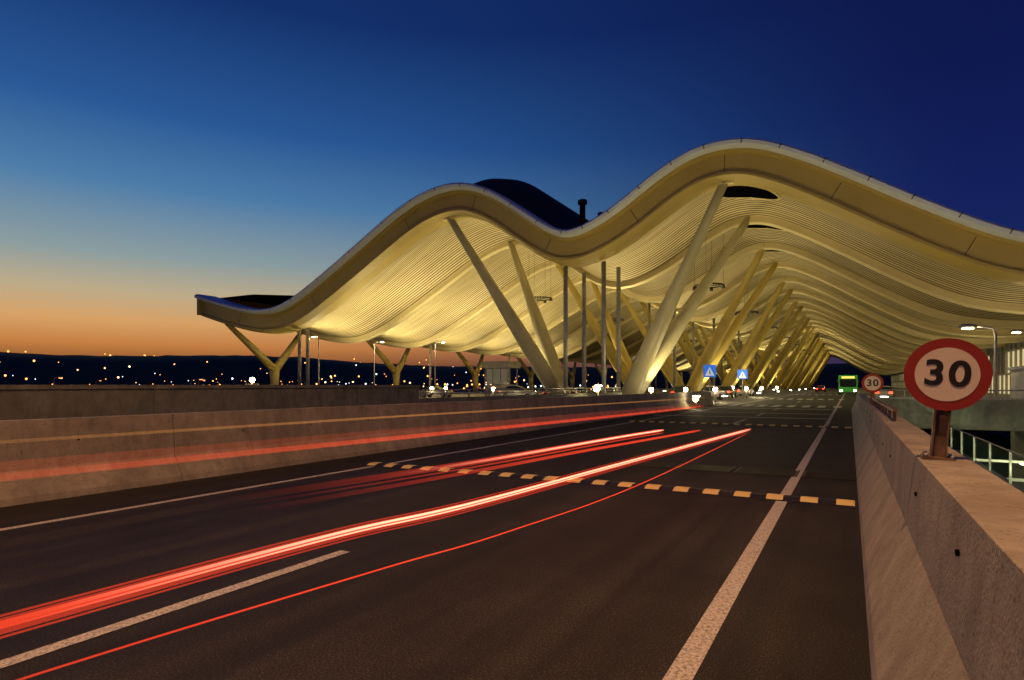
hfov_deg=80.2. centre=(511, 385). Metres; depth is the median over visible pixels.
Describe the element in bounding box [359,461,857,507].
speed hump
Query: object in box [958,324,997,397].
street lamp
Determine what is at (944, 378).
speed limit sign
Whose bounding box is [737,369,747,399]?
pedestrian crossing sign
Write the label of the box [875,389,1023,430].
footbridge
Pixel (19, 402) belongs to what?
parapet wall
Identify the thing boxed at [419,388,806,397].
forecourt pavement
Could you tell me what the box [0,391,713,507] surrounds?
concrete barrier
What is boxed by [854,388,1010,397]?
kerbside pavement
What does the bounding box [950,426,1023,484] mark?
metal railing
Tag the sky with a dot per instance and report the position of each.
(156, 155)
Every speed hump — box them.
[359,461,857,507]
[625,420,851,428]
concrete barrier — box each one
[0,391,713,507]
[851,393,1023,679]
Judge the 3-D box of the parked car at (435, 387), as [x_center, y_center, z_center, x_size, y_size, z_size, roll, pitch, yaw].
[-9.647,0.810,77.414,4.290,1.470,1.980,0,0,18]
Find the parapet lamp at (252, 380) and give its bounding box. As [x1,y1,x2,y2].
[245,378,258,384]
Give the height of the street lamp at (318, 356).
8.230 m
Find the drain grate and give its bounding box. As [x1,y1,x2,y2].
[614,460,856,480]
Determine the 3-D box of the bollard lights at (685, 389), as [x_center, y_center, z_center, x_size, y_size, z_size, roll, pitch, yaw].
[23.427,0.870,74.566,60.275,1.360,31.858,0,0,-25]
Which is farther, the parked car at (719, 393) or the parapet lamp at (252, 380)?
the parked car at (719, 393)
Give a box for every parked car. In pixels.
[419,386,453,397]
[499,386,537,395]
[544,389,581,393]
[671,386,693,392]
[704,386,725,399]
[716,386,736,397]
[737,386,753,395]
[815,385,825,391]
[875,386,894,396]
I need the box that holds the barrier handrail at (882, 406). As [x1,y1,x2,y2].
[869,396,897,420]
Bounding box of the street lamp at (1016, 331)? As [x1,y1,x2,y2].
[1009,329,1023,332]
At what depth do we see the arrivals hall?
24.76 m
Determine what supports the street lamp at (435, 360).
on the forecourt pavement at (657, 390)
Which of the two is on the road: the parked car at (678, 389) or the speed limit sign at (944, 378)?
the parked car at (678, 389)
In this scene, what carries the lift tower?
on the lower road
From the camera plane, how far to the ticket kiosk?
75.81 m
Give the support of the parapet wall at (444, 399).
on the road
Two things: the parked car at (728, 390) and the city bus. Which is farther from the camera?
the city bus
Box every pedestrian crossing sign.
[703,365,715,390]
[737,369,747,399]
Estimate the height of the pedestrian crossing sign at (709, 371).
3.200 m
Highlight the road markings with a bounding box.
[0,391,844,679]
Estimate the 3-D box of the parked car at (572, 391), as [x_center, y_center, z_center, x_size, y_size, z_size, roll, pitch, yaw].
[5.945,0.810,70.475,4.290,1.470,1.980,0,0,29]
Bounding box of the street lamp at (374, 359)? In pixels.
[374,340,383,384]
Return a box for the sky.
[0,0,1023,367]
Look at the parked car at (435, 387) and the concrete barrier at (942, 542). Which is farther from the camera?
the parked car at (435, 387)
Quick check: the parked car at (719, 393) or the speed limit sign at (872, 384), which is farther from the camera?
the parked car at (719, 393)
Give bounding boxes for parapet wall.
[0,385,419,419]
[419,392,621,402]
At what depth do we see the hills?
774.67 m
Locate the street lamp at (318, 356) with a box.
[311,335,318,384]
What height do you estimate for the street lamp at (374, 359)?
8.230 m
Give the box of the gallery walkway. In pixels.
[953,449,1023,492]
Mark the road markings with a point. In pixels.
(687, 662)
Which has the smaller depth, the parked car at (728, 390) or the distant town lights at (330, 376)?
the parked car at (728, 390)
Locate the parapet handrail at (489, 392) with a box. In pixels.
[419,387,620,397]
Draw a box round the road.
[0,388,871,679]
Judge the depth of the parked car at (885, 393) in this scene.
64.86 m
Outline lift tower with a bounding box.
[1008,366,1023,487]
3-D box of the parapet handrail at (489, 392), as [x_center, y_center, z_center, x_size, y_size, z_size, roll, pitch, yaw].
[2.531,0.395,39.886,0.080,0.410,27.800,0,0,29]
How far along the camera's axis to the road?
5.23 m
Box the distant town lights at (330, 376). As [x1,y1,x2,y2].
[4,351,615,389]
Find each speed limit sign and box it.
[861,374,883,403]
[904,338,992,460]
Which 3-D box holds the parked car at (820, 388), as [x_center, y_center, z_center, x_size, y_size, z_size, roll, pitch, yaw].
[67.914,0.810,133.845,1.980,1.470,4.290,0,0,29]
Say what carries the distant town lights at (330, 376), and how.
on the hills
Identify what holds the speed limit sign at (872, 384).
on the concrete barrier at (942, 542)
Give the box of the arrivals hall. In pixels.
[975,458,1023,481]
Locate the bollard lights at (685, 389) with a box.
[430,386,777,401]
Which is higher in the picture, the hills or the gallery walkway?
the hills
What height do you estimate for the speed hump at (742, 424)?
0.044 m
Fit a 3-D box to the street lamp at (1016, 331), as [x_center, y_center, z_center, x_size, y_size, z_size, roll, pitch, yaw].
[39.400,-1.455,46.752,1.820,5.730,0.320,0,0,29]
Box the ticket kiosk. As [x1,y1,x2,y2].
[481,361,520,395]
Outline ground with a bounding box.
[920,428,1010,477]
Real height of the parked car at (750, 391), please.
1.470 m
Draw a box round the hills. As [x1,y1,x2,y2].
[0,352,890,391]
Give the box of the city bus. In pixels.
[837,375,858,394]
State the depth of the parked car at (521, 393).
69.83 m
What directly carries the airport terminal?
on the forecourt pavement at (657, 390)
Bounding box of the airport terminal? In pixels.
[194,138,1023,434]
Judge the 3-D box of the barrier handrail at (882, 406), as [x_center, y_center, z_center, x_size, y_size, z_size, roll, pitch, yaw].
[7.722,0.398,12.835,0.060,0.165,11.140,0,0,29]
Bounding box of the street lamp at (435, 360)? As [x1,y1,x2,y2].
[435,341,445,385]

